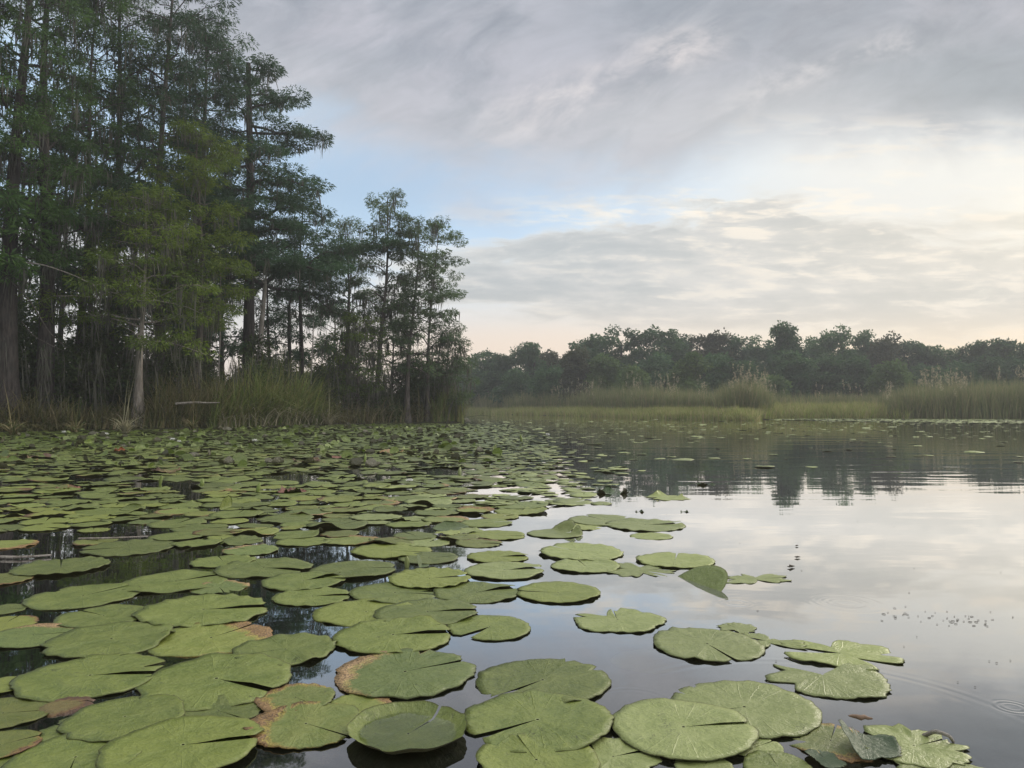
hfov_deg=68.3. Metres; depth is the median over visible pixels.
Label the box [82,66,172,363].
cypress tree
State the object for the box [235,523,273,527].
lily pad
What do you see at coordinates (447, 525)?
lily pad
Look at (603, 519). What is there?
lily pad
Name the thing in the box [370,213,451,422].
cypress tree
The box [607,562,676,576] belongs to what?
lily pad
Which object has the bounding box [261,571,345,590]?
lily pad
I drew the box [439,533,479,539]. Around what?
lily pad
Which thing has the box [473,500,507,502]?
lily pad
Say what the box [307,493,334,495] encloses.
lily pad
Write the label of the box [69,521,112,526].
lily pad
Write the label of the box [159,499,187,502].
lily pad
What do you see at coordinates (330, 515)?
lily pad
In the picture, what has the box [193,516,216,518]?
lily pad
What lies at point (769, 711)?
lily pad
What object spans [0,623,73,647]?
lily pad
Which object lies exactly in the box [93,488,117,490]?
lily pad
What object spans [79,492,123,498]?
lily pad
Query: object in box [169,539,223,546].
lily pad
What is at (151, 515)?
lily pad
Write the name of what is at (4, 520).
lily pad
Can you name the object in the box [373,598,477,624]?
lily pad
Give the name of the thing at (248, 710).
lily pad
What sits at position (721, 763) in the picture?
lily pad
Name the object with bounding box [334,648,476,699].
lily pad
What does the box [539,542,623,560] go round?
lily pad
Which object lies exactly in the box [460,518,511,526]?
lily pad
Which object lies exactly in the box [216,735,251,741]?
lily pad
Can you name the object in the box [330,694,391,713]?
lily pad
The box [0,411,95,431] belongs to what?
dead grass
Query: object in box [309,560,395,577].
lily pad
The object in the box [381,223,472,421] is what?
cypress tree
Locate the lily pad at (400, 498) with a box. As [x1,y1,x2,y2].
[388,495,429,501]
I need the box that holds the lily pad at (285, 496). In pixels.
[278,494,309,497]
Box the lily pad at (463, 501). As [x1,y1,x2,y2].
[453,499,475,502]
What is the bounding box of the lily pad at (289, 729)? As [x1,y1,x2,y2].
[243,701,358,749]
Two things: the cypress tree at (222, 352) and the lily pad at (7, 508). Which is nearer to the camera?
the lily pad at (7, 508)
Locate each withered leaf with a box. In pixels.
[18,453,51,457]
[143,467,180,472]
[276,486,306,492]
[293,457,320,461]
[325,455,353,457]
[377,449,403,452]
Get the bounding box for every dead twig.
[78,536,147,539]
[922,730,954,742]
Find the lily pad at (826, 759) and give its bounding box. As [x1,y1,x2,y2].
[804,749,846,767]
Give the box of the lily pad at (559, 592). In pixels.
[517,581,600,602]
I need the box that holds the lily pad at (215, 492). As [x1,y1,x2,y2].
[202,490,230,493]
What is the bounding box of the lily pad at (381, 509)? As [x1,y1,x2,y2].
[372,506,407,512]
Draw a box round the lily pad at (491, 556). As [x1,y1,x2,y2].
[467,550,527,562]
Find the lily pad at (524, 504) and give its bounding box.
[489,501,548,508]
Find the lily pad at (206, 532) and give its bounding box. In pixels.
[192,528,241,535]
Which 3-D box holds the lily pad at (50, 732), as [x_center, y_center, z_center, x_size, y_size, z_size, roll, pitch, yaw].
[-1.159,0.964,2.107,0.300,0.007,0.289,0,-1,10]
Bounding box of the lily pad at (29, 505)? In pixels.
[7,503,44,507]
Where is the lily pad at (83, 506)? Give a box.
[53,502,101,510]
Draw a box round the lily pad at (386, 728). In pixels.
[347,700,466,754]
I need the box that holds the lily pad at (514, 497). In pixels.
[499,495,533,499]
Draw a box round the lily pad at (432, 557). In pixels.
[398,552,458,563]
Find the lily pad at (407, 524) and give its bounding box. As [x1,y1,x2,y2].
[385,521,430,527]
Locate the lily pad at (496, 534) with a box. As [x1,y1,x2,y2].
[466,530,524,539]
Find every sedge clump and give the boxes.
[0,385,46,434]
[55,396,102,432]
[95,376,157,432]
[158,398,209,429]
[318,385,351,424]
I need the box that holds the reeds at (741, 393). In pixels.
[711,361,781,411]
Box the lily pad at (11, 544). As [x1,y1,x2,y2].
[0,539,38,549]
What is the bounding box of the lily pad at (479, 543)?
[455,538,502,547]
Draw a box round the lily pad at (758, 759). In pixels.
[743,750,811,767]
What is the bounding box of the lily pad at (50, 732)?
[39,716,125,742]
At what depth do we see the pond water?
4.48 m
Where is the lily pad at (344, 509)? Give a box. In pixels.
[320,507,366,511]
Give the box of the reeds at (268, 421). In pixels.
[206,389,341,427]
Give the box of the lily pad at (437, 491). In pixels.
[425,489,466,494]
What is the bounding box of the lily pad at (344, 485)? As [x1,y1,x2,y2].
[338,484,359,486]
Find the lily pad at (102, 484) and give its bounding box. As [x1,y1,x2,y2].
[88,483,116,485]
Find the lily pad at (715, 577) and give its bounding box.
[678,565,727,590]
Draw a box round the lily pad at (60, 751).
[1,732,141,767]
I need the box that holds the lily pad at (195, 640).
[148,621,272,657]
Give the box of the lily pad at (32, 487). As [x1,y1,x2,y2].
[0,486,34,488]
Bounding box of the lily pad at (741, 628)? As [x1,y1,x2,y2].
[718,622,756,633]
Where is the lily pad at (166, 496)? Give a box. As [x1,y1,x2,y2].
[157,495,184,497]
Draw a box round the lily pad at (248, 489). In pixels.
[224,488,260,490]
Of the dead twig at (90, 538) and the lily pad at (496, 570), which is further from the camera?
the dead twig at (90, 538)
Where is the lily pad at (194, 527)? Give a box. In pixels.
[169,523,228,531]
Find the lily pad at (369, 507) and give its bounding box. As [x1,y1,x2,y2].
[357,504,392,509]
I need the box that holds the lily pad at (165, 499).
[158,497,182,500]
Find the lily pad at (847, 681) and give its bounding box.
[765,663,891,699]
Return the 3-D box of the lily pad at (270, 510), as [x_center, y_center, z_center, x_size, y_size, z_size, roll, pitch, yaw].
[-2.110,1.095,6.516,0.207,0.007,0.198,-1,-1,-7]
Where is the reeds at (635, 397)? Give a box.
[465,371,738,409]
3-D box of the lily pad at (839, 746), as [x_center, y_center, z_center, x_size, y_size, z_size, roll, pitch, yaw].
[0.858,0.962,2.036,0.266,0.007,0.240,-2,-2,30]
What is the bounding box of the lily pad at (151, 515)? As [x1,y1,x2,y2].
[136,513,172,517]
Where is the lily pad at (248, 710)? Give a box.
[185,695,261,718]
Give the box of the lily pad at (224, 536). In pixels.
[207,534,232,539]
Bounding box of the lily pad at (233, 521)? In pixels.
[210,518,248,523]
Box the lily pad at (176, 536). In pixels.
[147,531,201,540]
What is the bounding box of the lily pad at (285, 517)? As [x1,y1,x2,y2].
[256,512,313,522]
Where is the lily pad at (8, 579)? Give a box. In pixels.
[0,572,33,584]
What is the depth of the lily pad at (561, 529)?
5.42 m
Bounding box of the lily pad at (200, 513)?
[183,511,215,515]
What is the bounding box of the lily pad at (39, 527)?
[18,523,69,530]
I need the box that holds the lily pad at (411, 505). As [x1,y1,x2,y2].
[397,504,426,507]
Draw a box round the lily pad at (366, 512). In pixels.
[357,511,377,513]
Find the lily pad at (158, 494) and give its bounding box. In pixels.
[144,493,177,495]
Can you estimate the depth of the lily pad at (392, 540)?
5.07 m
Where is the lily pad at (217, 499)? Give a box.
[197,497,240,501]
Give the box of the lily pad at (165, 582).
[118,569,227,593]
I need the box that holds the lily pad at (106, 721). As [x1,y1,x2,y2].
[56,694,184,741]
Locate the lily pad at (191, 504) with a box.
[158,500,202,508]
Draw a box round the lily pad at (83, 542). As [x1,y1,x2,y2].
[72,539,117,545]
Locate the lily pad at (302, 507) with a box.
[282,505,318,509]
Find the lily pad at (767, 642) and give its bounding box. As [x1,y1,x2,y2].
[744,633,806,648]
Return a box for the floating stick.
[0,554,51,558]
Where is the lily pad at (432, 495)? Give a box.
[418,493,446,497]
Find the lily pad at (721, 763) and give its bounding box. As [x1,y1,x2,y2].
[674,759,733,767]
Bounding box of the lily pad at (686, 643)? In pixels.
[653,627,765,661]
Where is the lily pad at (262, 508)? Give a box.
[239,506,272,509]
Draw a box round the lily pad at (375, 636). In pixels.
[332,615,450,653]
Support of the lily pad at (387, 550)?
on the pond water
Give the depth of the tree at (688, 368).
83.17 m
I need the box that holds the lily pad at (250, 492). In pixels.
[241,492,260,493]
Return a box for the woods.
[396,361,761,388]
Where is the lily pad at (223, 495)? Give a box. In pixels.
[205,493,238,496]
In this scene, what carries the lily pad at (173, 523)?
on the pond water
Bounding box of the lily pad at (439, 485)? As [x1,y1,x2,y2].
[420,483,448,487]
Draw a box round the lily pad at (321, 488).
[310,487,337,489]
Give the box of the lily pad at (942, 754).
[863,723,972,767]
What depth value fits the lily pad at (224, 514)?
6.33 m
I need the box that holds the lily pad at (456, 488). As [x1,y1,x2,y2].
[439,487,467,489]
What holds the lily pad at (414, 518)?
on the pond water
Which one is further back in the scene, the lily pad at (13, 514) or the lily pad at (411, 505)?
the lily pad at (411, 505)
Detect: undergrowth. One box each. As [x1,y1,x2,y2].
[0,337,449,426]
[17,273,494,421]
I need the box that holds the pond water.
[0,414,1023,767]
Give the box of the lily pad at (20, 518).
[8,516,31,519]
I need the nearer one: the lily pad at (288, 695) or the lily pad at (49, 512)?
the lily pad at (288, 695)
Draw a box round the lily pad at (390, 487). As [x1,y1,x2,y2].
[375,485,416,489]
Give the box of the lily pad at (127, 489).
[118,488,141,490]
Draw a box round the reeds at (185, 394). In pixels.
[128,367,240,427]
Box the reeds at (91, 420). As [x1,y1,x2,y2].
[0,379,470,430]
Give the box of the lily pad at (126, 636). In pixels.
[40,621,174,657]
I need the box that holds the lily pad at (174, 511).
[154,508,198,514]
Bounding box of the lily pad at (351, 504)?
[333,501,366,506]
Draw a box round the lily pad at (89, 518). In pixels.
[68,514,116,522]
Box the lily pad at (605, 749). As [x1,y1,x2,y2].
[590,737,661,767]
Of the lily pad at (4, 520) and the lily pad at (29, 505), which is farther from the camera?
the lily pad at (29, 505)
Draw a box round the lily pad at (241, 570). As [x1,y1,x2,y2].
[214,557,313,578]
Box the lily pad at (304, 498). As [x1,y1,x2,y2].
[289,495,321,500]
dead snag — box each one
[218,250,220,386]
[250,275,267,372]
[276,298,291,384]
[295,318,325,388]
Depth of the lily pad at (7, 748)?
2.02 m
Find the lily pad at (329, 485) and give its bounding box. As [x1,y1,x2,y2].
[319,484,339,486]
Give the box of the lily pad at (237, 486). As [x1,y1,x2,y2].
[218,485,249,488]
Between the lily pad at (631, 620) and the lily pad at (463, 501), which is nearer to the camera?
the lily pad at (631, 620)
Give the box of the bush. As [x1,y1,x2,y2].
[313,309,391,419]
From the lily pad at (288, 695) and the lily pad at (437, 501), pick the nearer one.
the lily pad at (288, 695)
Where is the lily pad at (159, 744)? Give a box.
[95,715,264,767]
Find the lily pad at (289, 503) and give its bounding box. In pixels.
[265,501,297,505]
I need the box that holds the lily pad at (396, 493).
[383,491,415,494]
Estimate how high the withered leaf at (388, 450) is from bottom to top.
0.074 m
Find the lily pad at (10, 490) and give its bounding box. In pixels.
[0,488,31,492]
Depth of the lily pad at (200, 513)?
6.37 m
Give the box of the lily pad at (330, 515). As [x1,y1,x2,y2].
[323,513,354,517]
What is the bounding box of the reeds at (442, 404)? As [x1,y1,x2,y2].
[422,386,472,422]
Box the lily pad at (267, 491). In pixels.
[254,490,278,491]
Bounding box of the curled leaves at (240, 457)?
[0,423,501,467]
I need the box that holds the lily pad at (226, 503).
[219,495,241,509]
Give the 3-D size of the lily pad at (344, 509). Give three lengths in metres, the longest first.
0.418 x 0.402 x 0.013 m
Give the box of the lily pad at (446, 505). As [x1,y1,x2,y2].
[432,504,462,507]
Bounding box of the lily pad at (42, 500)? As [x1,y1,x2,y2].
[26,498,61,502]
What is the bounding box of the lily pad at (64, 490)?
[32,487,81,493]
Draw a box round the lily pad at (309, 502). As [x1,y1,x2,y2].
[297,500,325,504]
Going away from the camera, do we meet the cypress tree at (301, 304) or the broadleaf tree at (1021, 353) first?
the cypress tree at (301, 304)
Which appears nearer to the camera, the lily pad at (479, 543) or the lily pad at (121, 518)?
the lily pad at (479, 543)
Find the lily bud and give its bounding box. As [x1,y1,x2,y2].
[256,482,260,491]
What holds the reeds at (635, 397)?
on the ground at (182, 427)
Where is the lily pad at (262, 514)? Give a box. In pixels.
[255,513,277,515]
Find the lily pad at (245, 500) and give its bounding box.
[232,498,260,502]
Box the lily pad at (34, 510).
[7,506,59,512]
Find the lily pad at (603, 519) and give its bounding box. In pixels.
[568,514,631,525]
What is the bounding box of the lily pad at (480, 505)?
[458,503,496,507]
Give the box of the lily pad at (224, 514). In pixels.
[208,509,263,518]
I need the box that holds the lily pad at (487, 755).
[475,733,600,767]
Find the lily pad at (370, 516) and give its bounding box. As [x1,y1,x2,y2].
[349,513,401,520]
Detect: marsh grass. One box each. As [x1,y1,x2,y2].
[465,404,762,420]
[756,398,912,419]
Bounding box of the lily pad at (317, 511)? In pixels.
[286,508,332,514]
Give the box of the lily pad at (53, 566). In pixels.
[8,556,110,575]
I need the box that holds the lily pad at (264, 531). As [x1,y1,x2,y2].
[230,527,279,534]
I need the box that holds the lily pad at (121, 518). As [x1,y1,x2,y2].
[100,516,139,521]
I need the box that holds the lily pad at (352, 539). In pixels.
[324,535,378,544]
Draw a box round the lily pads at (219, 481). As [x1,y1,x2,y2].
[0,447,561,487]
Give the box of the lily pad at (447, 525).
[433,521,468,530]
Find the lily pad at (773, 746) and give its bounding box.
[738,738,783,758]
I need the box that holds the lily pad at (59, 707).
[37,696,95,717]
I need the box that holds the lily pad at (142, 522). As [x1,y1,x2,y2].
[127,519,162,524]
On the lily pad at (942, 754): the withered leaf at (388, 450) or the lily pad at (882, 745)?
the lily pad at (882, 745)
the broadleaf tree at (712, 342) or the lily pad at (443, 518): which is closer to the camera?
the lily pad at (443, 518)
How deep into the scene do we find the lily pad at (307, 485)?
8.58 m
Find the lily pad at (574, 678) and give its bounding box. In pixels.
[475,658,611,702]
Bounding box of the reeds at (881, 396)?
[761,381,893,405]
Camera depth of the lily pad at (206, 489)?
8.25 m
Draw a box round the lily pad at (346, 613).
[312,598,411,626]
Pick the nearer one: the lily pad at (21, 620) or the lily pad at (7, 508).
the lily pad at (21, 620)
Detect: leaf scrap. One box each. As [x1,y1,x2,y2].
[597,486,626,494]
[697,480,714,484]
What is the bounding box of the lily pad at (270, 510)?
[261,509,278,512]
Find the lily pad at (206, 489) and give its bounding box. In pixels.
[191,488,231,492]
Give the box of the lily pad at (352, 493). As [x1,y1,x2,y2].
[338,492,366,495]
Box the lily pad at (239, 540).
[219,535,263,545]
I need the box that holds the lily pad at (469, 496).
[456,494,490,498]
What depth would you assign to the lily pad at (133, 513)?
6.35 m
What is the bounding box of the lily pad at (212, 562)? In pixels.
[189,555,256,567]
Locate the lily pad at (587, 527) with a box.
[555,523,600,529]
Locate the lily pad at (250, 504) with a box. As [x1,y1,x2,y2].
[231,502,270,507]
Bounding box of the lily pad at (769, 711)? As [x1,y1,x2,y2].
[670,680,821,738]
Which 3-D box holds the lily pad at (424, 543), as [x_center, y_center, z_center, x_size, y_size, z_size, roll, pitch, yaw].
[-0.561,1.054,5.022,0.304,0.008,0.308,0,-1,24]
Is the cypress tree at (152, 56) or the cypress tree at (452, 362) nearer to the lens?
the cypress tree at (152, 56)
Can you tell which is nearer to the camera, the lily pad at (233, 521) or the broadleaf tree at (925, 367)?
the lily pad at (233, 521)
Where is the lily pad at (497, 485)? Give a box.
[490,484,506,486]
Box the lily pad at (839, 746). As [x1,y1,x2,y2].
[790,723,872,762]
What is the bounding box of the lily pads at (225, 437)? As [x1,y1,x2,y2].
[0,423,548,447]
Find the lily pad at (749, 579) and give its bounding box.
[726,574,791,583]
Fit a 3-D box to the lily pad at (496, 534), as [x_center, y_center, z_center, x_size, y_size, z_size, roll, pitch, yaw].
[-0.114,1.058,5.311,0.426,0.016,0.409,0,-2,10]
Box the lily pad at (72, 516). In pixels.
[64,514,84,517]
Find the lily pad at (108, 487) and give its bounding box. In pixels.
[82,486,118,489]
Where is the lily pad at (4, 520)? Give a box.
[0,518,13,523]
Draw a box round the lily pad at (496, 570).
[464,561,543,579]
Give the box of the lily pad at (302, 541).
[275,537,330,545]
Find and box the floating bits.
[758,592,997,691]
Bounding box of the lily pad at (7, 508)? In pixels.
[0,507,21,509]
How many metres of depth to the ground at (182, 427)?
36.27 m
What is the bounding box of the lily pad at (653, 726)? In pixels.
[611,698,758,760]
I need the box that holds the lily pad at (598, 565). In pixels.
[550,558,619,572]
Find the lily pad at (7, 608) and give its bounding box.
[0,604,26,614]
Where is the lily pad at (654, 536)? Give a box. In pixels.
[630,532,672,539]
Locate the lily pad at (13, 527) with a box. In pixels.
[0,524,25,531]
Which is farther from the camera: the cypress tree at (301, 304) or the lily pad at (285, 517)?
the cypress tree at (301, 304)
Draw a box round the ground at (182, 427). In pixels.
[0,413,921,431]
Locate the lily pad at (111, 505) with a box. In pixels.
[98,503,128,507]
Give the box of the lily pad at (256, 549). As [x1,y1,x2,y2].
[221,544,278,554]
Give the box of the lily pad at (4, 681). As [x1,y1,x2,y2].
[0,676,15,692]
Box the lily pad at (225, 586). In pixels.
[190,580,249,593]
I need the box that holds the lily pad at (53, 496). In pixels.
[38,496,71,497]
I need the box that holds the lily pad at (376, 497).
[355,495,395,499]
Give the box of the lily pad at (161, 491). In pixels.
[146,490,179,492]
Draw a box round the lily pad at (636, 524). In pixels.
[605,518,685,531]
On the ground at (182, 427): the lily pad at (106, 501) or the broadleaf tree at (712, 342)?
the broadleaf tree at (712, 342)
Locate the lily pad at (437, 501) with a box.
[404,498,452,504]
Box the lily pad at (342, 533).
[319,530,359,536]
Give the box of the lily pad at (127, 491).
[114,490,142,492]
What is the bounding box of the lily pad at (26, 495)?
[0,493,52,497]
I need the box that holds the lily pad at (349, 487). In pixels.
[338,486,366,489]
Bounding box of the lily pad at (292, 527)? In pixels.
[279,525,303,529]
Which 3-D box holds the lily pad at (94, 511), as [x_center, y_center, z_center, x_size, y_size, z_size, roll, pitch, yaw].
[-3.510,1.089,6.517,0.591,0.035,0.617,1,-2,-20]
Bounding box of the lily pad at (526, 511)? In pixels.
[493,507,546,514]
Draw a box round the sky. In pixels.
[0,0,1023,392]
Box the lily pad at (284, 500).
[270,499,295,501]
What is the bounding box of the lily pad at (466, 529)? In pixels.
[457,527,483,533]
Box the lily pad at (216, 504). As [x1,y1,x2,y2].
[201,502,238,507]
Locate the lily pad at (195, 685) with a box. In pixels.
[135,652,291,711]
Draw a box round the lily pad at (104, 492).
[75,491,113,494]
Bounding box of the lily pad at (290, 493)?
[272,491,310,495]
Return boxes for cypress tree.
[0,0,94,425]
[0,0,132,410]
[0,10,62,272]
[0,96,70,335]
[3,80,101,352]
[15,182,228,425]
[20,0,153,407]
[22,0,207,403]
[28,90,141,366]
[56,0,258,383]
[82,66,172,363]
[127,5,265,385]
[127,116,259,397]
[131,86,235,369]
[166,28,262,387]
[168,168,266,374]
[170,52,404,376]
[231,273,306,367]
[257,291,337,381]
[262,203,363,386]
[292,300,368,380]
[304,215,389,401]
[345,187,421,407]
[349,291,425,393]
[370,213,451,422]
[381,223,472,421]
[414,323,481,420]
[558,345,592,402]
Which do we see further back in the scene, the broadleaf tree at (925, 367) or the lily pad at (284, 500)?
the broadleaf tree at (925, 367)
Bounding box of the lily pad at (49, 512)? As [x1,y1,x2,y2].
[22,510,76,516]
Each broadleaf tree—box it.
[456,357,479,391]
[467,347,499,400]
[480,353,518,406]
[486,368,533,403]
[510,341,548,381]
[525,365,566,402]
[537,349,560,367]
[554,341,601,373]
[573,333,623,376]
[581,352,623,395]
[600,324,644,371]
[613,363,652,395]
[621,324,687,369]
[632,352,673,394]
[658,333,695,363]
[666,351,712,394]
[684,327,736,378]
[698,351,736,395]
[718,332,761,373]
[722,359,764,388]
[737,335,774,375]
[756,375,792,397]
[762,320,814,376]
[768,350,819,402]
[802,335,835,372]
[804,323,872,376]
[804,352,846,398]
[819,355,876,399]
[849,329,876,364]
[862,330,904,372]
[863,357,916,397]
[892,339,926,375]
[902,342,949,374]
[909,363,942,389]
[922,359,995,395]
[941,349,957,366]
[942,346,984,368]
[953,338,1015,367]
[969,355,1018,385]
[988,337,1023,361]
[1013,343,1023,359]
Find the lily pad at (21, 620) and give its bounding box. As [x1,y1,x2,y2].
[0,615,39,630]
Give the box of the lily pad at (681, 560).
[636,552,715,567]
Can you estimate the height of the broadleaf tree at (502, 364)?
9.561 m
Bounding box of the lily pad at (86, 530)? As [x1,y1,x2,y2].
[77,528,109,532]
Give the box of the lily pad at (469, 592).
[433,581,520,603]
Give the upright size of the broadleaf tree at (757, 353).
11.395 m
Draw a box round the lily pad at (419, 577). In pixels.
[388,567,470,587]
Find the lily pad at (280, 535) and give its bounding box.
[272,527,322,539]
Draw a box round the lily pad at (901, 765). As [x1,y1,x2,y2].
[892,743,981,767]
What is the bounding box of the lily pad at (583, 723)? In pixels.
[464,689,614,753]
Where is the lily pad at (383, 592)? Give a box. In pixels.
[349,581,435,603]
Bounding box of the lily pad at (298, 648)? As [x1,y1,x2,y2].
[232,632,335,665]
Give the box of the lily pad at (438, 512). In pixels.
[414,509,459,515]
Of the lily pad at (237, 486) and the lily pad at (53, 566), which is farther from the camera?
the lily pad at (237, 486)
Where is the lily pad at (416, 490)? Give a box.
[409,489,425,491]
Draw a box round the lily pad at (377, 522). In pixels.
[367,520,388,523]
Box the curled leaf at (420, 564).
[417,555,428,567]
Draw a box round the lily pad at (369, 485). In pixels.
[362,483,389,487]
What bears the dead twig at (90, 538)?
on the lily pad at (83, 542)
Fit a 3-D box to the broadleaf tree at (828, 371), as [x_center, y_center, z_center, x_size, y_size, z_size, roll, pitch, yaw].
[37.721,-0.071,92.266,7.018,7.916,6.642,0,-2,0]
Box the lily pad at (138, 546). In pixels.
[79,538,176,556]
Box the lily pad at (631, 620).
[573,608,666,632]
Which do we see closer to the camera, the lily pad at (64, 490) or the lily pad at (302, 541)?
the lily pad at (302, 541)
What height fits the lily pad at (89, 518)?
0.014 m
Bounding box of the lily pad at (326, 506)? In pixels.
[319,505,340,507]
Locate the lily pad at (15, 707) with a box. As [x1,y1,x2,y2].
[0,696,48,728]
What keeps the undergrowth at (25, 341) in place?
on the ground at (182, 427)
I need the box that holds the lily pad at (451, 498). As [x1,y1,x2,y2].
[436,497,457,499]
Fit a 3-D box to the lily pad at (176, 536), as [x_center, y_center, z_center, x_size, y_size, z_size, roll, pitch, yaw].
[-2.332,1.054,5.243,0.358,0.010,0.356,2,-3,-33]
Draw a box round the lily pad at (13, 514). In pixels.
[0,513,25,516]
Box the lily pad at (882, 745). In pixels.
[838,719,901,759]
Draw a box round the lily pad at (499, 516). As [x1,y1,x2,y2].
[481,513,518,518]
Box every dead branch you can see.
[7,261,94,285]
[7,277,66,347]
[21,321,62,350]
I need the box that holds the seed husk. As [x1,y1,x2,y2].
[848,714,872,720]
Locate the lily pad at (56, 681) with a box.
[9,653,164,701]
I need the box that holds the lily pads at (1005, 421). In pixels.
[768,418,1023,423]
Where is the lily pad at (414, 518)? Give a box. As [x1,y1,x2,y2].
[392,516,424,520]
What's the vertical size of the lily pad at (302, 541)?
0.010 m
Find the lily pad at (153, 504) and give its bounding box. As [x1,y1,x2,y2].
[141,502,168,506]
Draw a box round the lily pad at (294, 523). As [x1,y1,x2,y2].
[279,521,313,526]
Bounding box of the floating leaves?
[475,419,1023,505]
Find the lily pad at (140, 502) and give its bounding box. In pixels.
[116,500,158,504]
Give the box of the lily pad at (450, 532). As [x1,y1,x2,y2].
[433,530,459,534]
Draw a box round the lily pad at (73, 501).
[45,499,92,503]
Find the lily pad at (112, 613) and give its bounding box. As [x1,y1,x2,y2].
[53,604,143,627]
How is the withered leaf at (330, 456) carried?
on the lily pads at (219, 481)
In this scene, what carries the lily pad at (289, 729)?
on the pond water
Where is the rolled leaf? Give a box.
[404,556,409,567]
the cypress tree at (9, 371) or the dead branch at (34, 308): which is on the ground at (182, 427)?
the cypress tree at (9, 371)
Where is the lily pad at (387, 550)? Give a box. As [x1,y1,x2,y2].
[350,542,431,558]
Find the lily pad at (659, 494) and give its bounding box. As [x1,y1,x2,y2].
[647,490,688,500]
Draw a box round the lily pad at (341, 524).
[306,520,367,528]
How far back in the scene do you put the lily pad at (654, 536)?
5.27 m
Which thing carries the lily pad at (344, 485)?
on the pond water
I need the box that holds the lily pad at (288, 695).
[253,683,335,711]
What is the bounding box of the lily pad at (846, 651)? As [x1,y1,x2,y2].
[781,639,904,669]
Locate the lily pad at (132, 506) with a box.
[119,503,145,510]
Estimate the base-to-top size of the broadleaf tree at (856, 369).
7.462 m
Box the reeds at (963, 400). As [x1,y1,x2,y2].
[883,364,1023,418]
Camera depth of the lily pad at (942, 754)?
1.98 m
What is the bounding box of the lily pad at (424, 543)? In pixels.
[409,538,449,546]
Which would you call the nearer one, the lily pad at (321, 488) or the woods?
the lily pad at (321, 488)
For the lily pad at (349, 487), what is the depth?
8.45 m
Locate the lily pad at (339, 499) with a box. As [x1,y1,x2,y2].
[316,495,357,502]
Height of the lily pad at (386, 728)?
0.034 m
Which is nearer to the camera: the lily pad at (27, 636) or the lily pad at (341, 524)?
the lily pad at (27, 636)
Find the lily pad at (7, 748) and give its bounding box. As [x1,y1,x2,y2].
[0,729,42,757]
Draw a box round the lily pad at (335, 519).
[321,517,351,521]
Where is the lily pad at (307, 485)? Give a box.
[287,483,321,487]
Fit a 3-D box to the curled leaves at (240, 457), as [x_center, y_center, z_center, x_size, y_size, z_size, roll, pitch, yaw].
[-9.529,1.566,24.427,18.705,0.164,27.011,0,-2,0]
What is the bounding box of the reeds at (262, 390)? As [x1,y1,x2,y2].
[190,341,351,427]
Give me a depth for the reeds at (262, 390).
35.83 m
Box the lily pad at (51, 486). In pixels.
[35,484,75,487]
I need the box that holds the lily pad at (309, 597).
[271,586,349,605]
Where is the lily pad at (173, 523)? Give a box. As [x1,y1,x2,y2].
[146,518,206,527]
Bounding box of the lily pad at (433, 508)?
[424,507,446,509]
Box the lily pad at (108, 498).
[99,497,129,499]
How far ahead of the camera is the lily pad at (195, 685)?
2.49 m
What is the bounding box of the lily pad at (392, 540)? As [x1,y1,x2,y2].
[368,537,412,543]
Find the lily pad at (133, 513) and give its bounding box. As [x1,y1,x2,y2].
[108,511,147,515]
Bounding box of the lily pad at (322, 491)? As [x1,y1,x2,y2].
[302,489,337,493]
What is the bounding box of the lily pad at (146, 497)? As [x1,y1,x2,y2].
[125,496,156,498]
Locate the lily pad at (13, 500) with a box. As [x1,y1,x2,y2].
[0,498,34,502]
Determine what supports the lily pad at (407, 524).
on the pond water
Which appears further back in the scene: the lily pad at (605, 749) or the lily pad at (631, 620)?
the lily pad at (631, 620)
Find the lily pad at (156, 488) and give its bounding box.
[133,486,172,490]
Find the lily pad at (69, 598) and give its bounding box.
[21,582,140,610]
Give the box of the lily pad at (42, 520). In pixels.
[18,517,73,524]
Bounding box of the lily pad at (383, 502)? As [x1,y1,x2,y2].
[359,498,399,504]
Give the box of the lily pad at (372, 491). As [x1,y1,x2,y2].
[357,489,385,492]
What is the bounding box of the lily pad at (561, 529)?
[527,520,582,537]
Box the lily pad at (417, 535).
[393,531,436,539]
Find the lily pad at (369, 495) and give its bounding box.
[364,494,384,496]
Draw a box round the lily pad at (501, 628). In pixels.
[447,615,530,640]
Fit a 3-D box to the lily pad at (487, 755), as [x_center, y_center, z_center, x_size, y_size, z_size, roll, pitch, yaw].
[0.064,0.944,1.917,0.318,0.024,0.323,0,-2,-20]
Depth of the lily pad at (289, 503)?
6.98 m
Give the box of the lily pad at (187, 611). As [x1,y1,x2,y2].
[131,593,267,627]
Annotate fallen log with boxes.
[175,401,219,404]
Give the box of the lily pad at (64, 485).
[32,484,74,490]
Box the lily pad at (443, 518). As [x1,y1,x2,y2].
[421,516,468,521]
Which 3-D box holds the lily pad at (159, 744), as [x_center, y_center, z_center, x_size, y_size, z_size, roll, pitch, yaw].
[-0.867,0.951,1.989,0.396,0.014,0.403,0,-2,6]
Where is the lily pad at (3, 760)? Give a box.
[0,755,13,767]
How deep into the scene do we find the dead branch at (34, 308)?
28.72 m
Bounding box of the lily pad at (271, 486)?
[260,485,286,488]
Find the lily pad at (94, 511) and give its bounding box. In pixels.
[64,507,142,515]
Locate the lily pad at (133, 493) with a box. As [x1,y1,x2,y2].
[116,491,149,495]
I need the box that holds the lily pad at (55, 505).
[43,503,70,506]
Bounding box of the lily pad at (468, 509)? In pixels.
[456,506,493,512]
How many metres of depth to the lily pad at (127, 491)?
8.07 m
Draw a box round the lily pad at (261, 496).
[237,493,273,498]
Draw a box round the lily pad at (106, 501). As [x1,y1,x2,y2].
[79,499,118,503]

